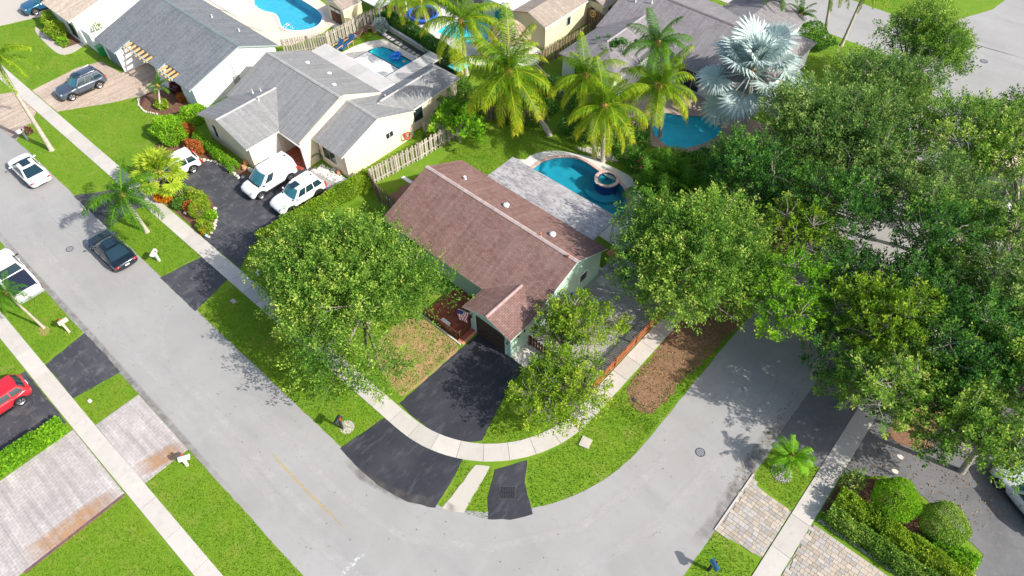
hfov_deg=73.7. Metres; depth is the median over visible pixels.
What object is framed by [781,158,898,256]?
tree
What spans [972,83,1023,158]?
tree
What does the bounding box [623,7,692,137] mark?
palm tree
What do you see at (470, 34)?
pool basin
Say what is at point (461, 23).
palm tree
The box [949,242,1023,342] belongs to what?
tree
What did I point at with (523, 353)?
gravel yard
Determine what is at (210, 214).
shrub
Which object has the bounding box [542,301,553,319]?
window
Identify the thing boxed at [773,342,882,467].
driveway apron
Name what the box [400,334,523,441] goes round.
driveway
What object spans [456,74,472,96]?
shrub
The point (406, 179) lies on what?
plank
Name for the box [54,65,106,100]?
parked car
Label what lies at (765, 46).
palm tree
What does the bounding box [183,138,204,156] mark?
shrub
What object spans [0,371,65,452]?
side driveway
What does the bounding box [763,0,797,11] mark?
palm tree
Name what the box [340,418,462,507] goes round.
driveway apron
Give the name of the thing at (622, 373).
pavement
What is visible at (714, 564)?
mailbox
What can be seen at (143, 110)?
stone edging
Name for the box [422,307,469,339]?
picket rail
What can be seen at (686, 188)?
palm tree
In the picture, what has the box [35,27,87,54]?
curved walk
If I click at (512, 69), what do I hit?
palm tree
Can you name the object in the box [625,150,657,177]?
shrub
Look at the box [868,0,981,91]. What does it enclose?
tree
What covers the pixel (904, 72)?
tree
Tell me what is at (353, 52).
pool deck
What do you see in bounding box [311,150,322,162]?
palm tree
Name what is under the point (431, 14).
trampoline
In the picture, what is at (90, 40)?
garden wall
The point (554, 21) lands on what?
house
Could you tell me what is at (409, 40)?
garden wall
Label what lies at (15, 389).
parked car
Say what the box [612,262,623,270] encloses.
paving slab
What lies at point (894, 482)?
shrub
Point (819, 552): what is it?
paver drive
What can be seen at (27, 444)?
hedge
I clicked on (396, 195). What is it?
bare ground
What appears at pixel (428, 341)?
dry ground
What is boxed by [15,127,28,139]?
mailbox
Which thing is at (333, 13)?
door
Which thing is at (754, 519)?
paver apron
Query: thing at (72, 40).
mulch bed
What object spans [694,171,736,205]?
shrub
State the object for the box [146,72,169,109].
palm tree
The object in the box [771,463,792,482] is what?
river stones
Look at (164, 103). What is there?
shrub
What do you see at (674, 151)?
shrub
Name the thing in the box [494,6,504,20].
window
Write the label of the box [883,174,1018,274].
tree
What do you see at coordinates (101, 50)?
wheeled bin
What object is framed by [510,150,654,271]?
pool deck
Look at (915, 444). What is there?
tree
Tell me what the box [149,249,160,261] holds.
mailbox
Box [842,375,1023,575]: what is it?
driveway
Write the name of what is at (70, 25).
window
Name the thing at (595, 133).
shrub
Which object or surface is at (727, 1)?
pavement
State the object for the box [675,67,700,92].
window
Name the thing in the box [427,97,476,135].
tree
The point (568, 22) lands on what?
window
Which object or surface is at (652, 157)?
palm tree
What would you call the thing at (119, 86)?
paver driveway
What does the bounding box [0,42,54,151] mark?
palm tree
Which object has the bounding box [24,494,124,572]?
brick edging
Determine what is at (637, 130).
shrub
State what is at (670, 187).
palm tree
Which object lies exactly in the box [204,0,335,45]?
pool deck
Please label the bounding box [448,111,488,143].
tree
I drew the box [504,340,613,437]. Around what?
tree
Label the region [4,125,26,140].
tan paver driveway
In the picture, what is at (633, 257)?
doormat
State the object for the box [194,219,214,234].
shrub
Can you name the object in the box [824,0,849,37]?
palm tree
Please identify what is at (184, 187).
shrub
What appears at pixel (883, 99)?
tree
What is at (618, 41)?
tree
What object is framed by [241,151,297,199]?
parked van
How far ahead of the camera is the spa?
56.01 m
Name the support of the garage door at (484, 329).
in the house at (514, 237)
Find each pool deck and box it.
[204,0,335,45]
[342,39,417,89]
[405,5,540,65]
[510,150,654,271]
[617,83,785,159]
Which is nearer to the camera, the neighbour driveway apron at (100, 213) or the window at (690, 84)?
the neighbour driveway apron at (100, 213)
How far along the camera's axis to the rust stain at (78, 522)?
38.18 m
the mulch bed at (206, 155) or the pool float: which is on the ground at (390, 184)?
the mulch bed at (206, 155)
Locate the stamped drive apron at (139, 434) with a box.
[96,395,187,482]
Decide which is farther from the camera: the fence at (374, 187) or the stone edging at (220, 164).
the stone edging at (220, 164)
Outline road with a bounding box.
[0,0,1023,575]
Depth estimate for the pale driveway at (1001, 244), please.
51.23 m
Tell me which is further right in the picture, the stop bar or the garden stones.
the garden stones
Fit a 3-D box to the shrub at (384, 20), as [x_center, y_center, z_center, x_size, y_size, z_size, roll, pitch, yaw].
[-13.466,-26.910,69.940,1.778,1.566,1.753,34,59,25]
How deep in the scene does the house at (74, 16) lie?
68.29 m
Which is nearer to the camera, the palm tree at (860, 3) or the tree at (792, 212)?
the tree at (792, 212)
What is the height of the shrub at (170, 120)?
2.082 m
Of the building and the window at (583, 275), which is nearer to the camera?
the window at (583, 275)
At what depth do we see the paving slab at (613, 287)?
49.11 m
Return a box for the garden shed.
[325,0,362,27]
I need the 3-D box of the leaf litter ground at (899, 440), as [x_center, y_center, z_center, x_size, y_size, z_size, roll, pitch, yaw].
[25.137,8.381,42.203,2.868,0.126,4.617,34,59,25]
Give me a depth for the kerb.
38.94 m
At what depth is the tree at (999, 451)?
35.81 m
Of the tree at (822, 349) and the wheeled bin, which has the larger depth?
the wheeled bin
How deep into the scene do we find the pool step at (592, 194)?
56.06 m
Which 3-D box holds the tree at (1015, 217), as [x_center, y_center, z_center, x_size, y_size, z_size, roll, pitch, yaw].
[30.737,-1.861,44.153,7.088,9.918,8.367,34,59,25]
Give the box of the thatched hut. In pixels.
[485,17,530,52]
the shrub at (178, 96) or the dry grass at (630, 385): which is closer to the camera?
the dry grass at (630, 385)
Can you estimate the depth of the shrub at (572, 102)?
61.08 m
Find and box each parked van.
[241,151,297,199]
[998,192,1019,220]
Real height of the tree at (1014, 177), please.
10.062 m
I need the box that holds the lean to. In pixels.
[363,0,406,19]
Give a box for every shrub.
[23,126,33,135]
[40,9,57,28]
[43,20,67,39]
[55,36,68,46]
[92,21,103,31]
[147,114,188,146]
[153,98,169,110]
[153,191,173,202]
[168,82,181,93]
[170,182,188,197]
[171,197,186,210]
[175,92,186,102]
[175,122,195,137]
[177,103,206,127]
[181,200,198,212]
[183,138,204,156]
[185,189,210,209]
[187,198,211,218]
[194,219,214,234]
[204,209,217,220]
[360,10,373,22]
[372,16,389,33]
[414,130,424,139]
[425,128,437,139]
[455,87,480,109]
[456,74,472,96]
[471,97,492,118]
[484,57,503,75]
[485,80,512,103]
[496,103,521,125]
[505,74,535,105]
[523,105,549,127]
[528,73,551,97]
[537,94,559,115]
[547,75,573,99]
[558,114,580,135]
[567,91,594,113]
[569,125,590,145]
[572,78,594,100]
[576,107,598,129]
[582,122,610,145]
[605,125,628,148]
[606,111,626,133]
[612,143,639,165]
[619,126,651,152]
[622,115,653,142]
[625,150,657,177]
[652,146,685,168]
[677,147,714,178]
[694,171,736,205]
[740,193,779,221]
[799,19,836,50]
[838,466,866,495]
[871,476,923,523]
[919,499,972,547]
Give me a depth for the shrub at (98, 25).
67.73 m
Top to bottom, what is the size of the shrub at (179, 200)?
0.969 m
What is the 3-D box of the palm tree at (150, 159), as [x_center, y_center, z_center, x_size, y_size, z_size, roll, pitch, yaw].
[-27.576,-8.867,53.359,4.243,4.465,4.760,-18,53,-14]
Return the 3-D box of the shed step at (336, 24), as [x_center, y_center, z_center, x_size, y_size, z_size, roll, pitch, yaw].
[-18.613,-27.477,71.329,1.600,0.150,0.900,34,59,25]
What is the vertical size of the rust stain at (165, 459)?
0.001 m
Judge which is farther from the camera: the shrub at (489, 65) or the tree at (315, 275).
the shrub at (489, 65)
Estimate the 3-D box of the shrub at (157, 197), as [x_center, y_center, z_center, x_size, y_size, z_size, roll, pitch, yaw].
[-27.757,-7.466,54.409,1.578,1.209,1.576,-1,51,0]
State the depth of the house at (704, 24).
63.87 m
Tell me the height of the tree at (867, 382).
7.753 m
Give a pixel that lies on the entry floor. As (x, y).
(294, 154)
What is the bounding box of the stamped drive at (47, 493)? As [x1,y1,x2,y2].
[0,430,123,575]
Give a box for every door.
[105,48,122,68]
[253,134,281,163]
[329,5,337,22]
[335,8,341,24]
[476,315,504,352]
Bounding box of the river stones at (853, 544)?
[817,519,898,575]
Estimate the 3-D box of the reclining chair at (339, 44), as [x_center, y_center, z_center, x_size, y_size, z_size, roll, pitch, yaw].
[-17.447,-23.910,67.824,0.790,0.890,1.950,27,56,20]
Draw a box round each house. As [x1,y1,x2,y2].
[41,0,138,43]
[94,0,278,109]
[197,44,459,177]
[383,157,617,356]
[449,0,617,49]
[559,0,816,114]
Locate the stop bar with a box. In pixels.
[342,555,362,574]
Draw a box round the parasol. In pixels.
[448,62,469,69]
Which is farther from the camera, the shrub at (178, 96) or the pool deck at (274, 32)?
the pool deck at (274, 32)
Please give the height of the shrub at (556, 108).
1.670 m
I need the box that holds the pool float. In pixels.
[390,51,401,60]
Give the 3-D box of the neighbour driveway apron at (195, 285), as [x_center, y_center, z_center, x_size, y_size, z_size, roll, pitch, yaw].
[-22.768,-0.447,49.380,4.600,0.122,3.200,34,59,25]
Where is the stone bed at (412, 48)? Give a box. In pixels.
[379,29,455,74]
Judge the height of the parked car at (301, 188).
1.700 m
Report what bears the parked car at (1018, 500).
on the driveway at (997, 542)
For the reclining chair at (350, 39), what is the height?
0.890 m
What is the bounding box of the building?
[983,154,1021,196]
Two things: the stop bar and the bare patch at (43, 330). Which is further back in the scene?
the bare patch at (43, 330)
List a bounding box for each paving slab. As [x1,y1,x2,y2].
[596,275,608,286]
[607,279,619,289]
[608,270,618,280]
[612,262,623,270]
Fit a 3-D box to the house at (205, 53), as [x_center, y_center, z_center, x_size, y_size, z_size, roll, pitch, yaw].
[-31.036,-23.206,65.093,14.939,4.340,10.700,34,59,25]
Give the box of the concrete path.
[442,465,489,512]
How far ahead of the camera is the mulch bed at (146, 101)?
62.68 m
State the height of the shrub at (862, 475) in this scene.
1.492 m
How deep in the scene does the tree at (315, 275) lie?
41.66 m
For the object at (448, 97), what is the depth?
60.12 m
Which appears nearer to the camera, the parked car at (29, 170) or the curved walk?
the parked car at (29, 170)
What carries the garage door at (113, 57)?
in the house at (205, 53)
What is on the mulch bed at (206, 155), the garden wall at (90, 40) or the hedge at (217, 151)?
the hedge at (217, 151)
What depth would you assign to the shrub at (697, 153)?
55.39 m
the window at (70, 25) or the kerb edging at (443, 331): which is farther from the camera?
the window at (70, 25)
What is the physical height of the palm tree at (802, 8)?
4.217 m
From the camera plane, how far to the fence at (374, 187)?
53.74 m
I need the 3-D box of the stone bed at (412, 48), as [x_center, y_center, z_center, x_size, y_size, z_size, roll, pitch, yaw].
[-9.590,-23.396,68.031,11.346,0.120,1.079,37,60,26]
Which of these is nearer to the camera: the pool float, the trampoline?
the pool float
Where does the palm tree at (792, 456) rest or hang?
on the ground at (390, 184)
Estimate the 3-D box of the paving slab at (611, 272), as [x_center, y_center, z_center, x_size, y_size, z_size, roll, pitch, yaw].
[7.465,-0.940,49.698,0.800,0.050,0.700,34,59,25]
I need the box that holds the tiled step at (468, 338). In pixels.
[458,331,475,344]
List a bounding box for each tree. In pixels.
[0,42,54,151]
[0,270,44,328]
[81,158,165,233]
[127,145,188,197]
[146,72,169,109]
[238,200,474,411]
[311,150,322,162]
[375,0,415,24]
[402,0,441,31]
[419,0,507,78]
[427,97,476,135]
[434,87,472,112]
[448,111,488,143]
[452,2,555,136]
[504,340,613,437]
[529,285,633,362]
[552,31,625,158]
[567,55,648,162]
[595,34,630,56]
[603,180,786,335]
[616,43,696,140]
[621,157,680,207]
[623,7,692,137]
[626,208,659,250]
[635,172,686,223]
[636,147,683,184]
[643,147,701,194]
[657,164,715,202]
[694,11,815,138]
[698,121,817,216]
[737,241,839,342]
[754,63,909,190]
[758,190,843,261]
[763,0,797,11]
[767,434,816,477]
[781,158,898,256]
[788,0,816,27]
[798,308,878,383]
[799,79,927,167]
[802,235,909,329]
[805,269,950,365]
[810,341,946,439]
[813,121,938,229]
[823,41,956,134]
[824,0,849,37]
[840,0,885,45]
[864,271,1023,440]
[867,239,975,350]
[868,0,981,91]
[868,138,1012,249]
[868,364,1010,468]
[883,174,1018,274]
[892,361,1023,495]
[899,84,1023,183]
[906,244,1023,353]
[939,186,1023,295]
[947,293,1023,462]
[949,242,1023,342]
[959,100,1023,256]
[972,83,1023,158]
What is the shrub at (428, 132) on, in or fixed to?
on the ground at (390, 184)
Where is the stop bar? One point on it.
(353, 564)
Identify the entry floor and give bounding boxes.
[286,146,305,169]
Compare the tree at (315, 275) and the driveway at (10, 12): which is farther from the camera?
the driveway at (10, 12)
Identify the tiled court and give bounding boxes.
[423,287,474,341]
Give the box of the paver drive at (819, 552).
[782,524,887,575]
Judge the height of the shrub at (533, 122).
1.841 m
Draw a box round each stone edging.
[137,97,157,114]
[201,158,244,178]
[207,207,217,237]
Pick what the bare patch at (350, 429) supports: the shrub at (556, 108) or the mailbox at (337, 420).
the mailbox at (337, 420)
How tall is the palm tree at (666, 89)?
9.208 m
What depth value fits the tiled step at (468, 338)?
46.11 m
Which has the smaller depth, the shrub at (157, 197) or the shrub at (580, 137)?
the shrub at (157, 197)
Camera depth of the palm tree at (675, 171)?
53.21 m
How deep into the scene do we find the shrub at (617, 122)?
59.21 m
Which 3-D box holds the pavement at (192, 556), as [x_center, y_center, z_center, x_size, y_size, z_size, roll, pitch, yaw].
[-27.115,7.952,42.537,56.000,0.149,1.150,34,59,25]
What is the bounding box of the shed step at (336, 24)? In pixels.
[331,22,339,28]
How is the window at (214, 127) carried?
in the house at (346, 115)
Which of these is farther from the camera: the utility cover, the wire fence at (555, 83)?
the wire fence at (555, 83)
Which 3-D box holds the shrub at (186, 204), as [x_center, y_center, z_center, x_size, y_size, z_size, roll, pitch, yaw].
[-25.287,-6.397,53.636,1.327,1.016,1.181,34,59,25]
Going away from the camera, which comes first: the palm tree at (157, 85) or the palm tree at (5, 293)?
the palm tree at (5, 293)
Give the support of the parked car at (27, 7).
on the driveway at (10, 12)
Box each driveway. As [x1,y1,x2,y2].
[0,0,48,25]
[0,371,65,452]
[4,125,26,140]
[32,61,165,111]
[148,159,326,267]
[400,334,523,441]
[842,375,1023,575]
[875,175,1022,383]
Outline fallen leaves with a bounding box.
[380,185,1010,531]
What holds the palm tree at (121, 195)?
on the ground at (390, 184)
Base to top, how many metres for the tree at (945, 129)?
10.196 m
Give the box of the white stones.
[313,164,346,183]
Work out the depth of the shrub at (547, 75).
63.00 m
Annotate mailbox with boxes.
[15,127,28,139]
[57,317,70,332]
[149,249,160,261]
[178,454,189,466]
[333,414,343,429]
[707,558,719,571]
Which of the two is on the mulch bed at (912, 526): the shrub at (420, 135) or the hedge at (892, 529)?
the hedge at (892, 529)
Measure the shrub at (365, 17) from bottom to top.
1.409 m
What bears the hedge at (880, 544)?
on the mulch bed at (912, 526)
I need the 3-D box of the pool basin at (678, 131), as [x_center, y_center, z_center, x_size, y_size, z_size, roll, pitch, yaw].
[15.182,-13.877,60.853,6.315,1.055,5.173,-14,52,-11]
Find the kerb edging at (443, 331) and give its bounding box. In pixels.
[417,312,460,344]
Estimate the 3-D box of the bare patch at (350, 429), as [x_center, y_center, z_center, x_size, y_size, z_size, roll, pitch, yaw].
[-10.146,8.577,42.054,0.950,0.110,0.895,34,59,25]
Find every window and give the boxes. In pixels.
[66,21,79,38]
[211,123,220,138]
[322,147,337,165]
[385,129,393,139]
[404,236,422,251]
[412,105,423,122]
[473,0,483,13]
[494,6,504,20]
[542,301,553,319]
[566,15,570,25]
[578,269,587,283]
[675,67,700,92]
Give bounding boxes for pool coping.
[251,0,324,31]
[531,155,629,222]
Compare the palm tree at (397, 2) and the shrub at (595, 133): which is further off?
the palm tree at (397, 2)
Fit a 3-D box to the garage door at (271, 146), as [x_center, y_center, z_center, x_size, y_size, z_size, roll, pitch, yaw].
[-20.278,-11.401,56.878,0.065,2.100,2.400,34,59,25]
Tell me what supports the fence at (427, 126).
on the ground at (390, 184)
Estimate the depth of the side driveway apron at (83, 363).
44.76 m
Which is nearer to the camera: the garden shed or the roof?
the roof
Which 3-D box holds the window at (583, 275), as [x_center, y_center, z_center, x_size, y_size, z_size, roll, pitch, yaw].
[4.963,-0.788,47.610,0.062,0.820,0.920,34,59,25]
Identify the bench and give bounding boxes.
[441,318,449,325]
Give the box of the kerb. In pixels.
[714,473,754,530]
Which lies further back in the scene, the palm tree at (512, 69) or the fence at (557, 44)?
the fence at (557, 44)
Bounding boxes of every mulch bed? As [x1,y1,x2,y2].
[43,16,80,47]
[139,89,194,114]
[154,135,250,175]
[161,188,214,236]
[822,475,953,575]
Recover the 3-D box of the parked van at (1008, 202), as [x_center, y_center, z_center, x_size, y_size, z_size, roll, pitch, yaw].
[39.028,-6.318,52.872,2.339,1.846,5.227,30,57,22]
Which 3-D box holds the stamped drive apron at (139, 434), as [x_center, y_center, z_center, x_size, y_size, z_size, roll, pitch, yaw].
[-22.551,9.101,41.612,5.700,0.135,2.870,34,59,25]
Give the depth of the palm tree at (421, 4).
65.57 m
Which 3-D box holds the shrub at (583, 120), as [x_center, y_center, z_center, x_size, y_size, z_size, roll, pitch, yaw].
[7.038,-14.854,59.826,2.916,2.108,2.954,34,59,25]
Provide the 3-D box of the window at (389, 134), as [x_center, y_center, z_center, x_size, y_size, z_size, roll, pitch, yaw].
[-10.258,-12.821,57.195,0.062,0.620,0.920,34,59,25]
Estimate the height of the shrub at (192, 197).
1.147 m
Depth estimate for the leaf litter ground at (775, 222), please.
52.28 m
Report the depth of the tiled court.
47.54 m
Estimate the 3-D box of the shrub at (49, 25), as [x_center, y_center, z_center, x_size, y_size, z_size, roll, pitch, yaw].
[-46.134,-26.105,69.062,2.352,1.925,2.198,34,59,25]
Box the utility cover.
[579,436,591,448]
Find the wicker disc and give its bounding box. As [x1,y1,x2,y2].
[590,10,595,17]
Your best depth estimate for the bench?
46.56 m
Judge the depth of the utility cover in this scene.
41.27 m
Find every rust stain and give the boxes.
[50,508,92,546]
[153,451,175,467]
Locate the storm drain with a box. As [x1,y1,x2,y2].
[498,486,515,499]
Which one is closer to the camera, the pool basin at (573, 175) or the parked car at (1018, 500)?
the parked car at (1018, 500)
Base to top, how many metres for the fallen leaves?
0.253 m
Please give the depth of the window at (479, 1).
71.16 m
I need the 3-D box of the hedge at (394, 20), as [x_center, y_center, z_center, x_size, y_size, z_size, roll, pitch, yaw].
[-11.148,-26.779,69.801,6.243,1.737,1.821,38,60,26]
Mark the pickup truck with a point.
(14, 266)
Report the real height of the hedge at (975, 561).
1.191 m
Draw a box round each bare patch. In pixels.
[38,326,49,335]
[340,420,354,433]
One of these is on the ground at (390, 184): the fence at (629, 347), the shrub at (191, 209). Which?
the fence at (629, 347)
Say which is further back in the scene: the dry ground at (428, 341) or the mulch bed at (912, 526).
the dry ground at (428, 341)
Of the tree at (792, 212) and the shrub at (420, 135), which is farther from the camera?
the shrub at (420, 135)
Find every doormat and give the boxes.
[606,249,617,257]
[624,247,644,264]
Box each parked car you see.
[0,374,31,417]
[7,153,51,187]
[19,0,48,14]
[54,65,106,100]
[86,228,137,271]
[147,147,201,186]
[269,171,326,214]
[990,464,1023,518]
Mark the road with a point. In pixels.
(170, 354)
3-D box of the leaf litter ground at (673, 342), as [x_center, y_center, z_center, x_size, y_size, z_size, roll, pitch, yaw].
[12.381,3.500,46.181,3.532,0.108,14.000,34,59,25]
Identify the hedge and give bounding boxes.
[0,415,67,478]
[191,129,240,174]
[254,168,371,246]
[379,9,425,40]
[414,30,469,74]
[822,503,941,575]
[831,486,975,575]
[931,529,982,574]
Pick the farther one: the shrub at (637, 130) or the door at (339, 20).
the door at (339, 20)
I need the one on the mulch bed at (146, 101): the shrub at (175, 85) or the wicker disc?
the shrub at (175, 85)
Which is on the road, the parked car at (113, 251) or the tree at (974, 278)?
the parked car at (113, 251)
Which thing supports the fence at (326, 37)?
on the ground at (390, 184)
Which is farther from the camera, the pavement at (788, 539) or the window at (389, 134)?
the window at (389, 134)
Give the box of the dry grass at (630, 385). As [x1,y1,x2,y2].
[380,295,749,409]
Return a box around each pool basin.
[254,0,321,29]
[356,47,411,68]
[439,20,489,52]
[534,157,626,216]
[643,113,720,147]
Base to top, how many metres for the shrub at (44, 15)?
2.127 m
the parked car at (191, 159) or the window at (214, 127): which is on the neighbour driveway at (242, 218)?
the parked car at (191, 159)
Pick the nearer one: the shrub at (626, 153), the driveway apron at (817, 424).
the driveway apron at (817, 424)
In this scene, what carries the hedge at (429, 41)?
on the ground at (390, 184)
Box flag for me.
[457,309,469,322]
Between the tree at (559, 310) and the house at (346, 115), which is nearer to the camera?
the tree at (559, 310)
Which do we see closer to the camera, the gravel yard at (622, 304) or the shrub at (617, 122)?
the gravel yard at (622, 304)
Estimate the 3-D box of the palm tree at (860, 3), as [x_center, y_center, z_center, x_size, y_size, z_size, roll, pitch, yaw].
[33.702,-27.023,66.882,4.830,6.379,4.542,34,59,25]
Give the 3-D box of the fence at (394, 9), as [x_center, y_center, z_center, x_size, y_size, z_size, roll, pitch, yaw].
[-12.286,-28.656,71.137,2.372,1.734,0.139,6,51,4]
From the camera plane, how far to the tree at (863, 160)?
46.47 m
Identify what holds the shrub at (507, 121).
on the ground at (390, 184)
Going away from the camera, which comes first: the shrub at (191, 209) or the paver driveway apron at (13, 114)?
the shrub at (191, 209)
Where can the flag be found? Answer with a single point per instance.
(462, 315)
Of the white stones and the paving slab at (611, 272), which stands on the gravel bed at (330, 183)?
the white stones
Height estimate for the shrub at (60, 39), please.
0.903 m
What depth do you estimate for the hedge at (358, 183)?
53.27 m
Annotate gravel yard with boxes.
[512,342,544,367]
[527,250,680,379]
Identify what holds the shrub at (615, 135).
on the ground at (390, 184)
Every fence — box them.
[280,7,382,50]
[367,125,461,181]
[367,170,395,208]
[382,5,405,18]
[422,122,453,136]
[485,105,547,126]
[528,335,591,386]
[535,63,568,106]
[538,16,602,68]
[587,7,603,26]
[592,294,679,387]
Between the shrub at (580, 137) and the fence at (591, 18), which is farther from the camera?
the fence at (591, 18)
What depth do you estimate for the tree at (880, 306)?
39.21 m
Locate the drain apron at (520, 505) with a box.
[488,460,532,519]
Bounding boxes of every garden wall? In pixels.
[80,27,106,52]
[381,22,463,74]
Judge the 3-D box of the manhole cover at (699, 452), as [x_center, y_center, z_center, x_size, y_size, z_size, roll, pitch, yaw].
[11.277,9.847,40.951,0.600,0.032,0.600,34,59,25]
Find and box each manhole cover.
[66,246,73,251]
[695,448,704,456]
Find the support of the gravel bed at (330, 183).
on the ground at (390, 184)
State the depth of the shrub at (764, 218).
52.29 m
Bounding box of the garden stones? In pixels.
[577,146,618,161]
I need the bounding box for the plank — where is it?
[401,176,412,183]
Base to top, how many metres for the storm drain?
0.330 m
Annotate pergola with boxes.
[208,0,263,31]
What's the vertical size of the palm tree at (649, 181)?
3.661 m
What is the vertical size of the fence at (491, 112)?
1.628 m
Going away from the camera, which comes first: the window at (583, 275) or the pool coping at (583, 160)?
the window at (583, 275)
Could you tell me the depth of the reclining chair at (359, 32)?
69.19 m
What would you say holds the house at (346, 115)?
on the ground at (390, 184)
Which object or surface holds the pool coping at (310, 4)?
on the pool deck at (274, 32)
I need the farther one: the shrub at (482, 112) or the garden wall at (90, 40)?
the garden wall at (90, 40)
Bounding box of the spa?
[594,170,619,194]
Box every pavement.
[0,65,794,461]
[0,312,222,575]
[720,0,808,32]
[752,352,906,575]
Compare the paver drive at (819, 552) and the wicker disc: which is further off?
the wicker disc
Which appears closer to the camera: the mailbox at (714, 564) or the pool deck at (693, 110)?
the mailbox at (714, 564)
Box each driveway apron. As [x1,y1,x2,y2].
[0,92,35,129]
[46,333,119,397]
[74,188,142,228]
[160,257,226,310]
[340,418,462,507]
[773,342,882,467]
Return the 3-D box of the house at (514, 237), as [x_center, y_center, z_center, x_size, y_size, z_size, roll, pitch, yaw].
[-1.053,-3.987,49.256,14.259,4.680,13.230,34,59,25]
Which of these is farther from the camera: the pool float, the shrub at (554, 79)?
the pool float
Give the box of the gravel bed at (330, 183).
[310,167,351,189]
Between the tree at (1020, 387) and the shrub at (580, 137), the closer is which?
the tree at (1020, 387)
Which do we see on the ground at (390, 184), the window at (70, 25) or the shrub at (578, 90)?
the shrub at (578, 90)
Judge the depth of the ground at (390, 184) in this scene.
44.40 m
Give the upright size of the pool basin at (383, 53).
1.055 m
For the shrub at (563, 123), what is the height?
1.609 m
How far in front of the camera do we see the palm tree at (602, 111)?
52.70 m
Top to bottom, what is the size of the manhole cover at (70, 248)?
0.032 m
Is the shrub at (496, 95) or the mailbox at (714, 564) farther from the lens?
the shrub at (496, 95)
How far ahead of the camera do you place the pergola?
68.45 m
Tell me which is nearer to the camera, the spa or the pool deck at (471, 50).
the spa
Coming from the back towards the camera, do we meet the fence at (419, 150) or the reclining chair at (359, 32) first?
the reclining chair at (359, 32)
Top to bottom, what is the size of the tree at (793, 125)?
9.349 m
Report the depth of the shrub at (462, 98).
61.71 m
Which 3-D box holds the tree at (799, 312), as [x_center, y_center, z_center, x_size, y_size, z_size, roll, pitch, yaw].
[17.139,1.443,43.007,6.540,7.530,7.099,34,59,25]
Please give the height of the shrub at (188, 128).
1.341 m
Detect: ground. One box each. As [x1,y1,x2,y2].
[0,0,1022,575]
[374,318,458,396]
[388,178,415,203]
[626,284,757,413]
[732,128,889,285]
[886,398,940,450]
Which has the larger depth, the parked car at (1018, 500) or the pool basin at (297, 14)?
the pool basin at (297, 14)
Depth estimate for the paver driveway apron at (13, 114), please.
61.84 m
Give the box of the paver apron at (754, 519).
[716,475,789,556]
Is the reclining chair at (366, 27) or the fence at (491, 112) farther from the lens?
the reclining chair at (366, 27)
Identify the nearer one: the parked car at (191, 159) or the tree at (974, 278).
the tree at (974, 278)
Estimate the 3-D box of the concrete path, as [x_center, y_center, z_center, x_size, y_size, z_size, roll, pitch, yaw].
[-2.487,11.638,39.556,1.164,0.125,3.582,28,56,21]
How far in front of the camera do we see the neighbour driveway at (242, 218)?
54.05 m
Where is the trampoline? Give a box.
[408,2,438,25]
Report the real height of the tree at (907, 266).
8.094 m
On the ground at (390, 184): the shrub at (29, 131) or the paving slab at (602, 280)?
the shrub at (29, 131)
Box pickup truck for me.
[0,248,44,303]
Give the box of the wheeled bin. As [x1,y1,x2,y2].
[94,44,106,56]
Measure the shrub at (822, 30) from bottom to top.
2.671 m
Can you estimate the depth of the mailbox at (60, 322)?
45.71 m
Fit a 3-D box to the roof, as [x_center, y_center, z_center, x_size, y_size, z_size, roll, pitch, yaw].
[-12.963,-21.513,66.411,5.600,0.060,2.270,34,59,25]
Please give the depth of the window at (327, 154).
56.14 m
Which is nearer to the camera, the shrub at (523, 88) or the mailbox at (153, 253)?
the mailbox at (153, 253)
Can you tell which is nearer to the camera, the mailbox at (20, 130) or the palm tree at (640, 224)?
the palm tree at (640, 224)
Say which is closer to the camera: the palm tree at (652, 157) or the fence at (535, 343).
the fence at (535, 343)
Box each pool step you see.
[300,19,320,29]
[584,179,618,203]
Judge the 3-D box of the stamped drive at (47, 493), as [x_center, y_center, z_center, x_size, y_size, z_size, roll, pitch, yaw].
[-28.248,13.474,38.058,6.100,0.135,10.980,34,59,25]
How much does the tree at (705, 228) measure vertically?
8.800 m
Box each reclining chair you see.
[332,38,343,49]
[340,33,354,49]
[344,28,362,41]
[353,23,369,36]
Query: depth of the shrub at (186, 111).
60.09 m
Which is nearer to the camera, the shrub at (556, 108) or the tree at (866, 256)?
the tree at (866, 256)
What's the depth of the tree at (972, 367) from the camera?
37.37 m
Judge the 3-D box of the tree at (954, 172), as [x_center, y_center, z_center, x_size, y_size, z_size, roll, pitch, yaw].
[28.202,-5.515,47.414,9.072,9.465,8.615,34,59,25]
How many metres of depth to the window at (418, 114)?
59.27 m
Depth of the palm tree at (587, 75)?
53.24 m

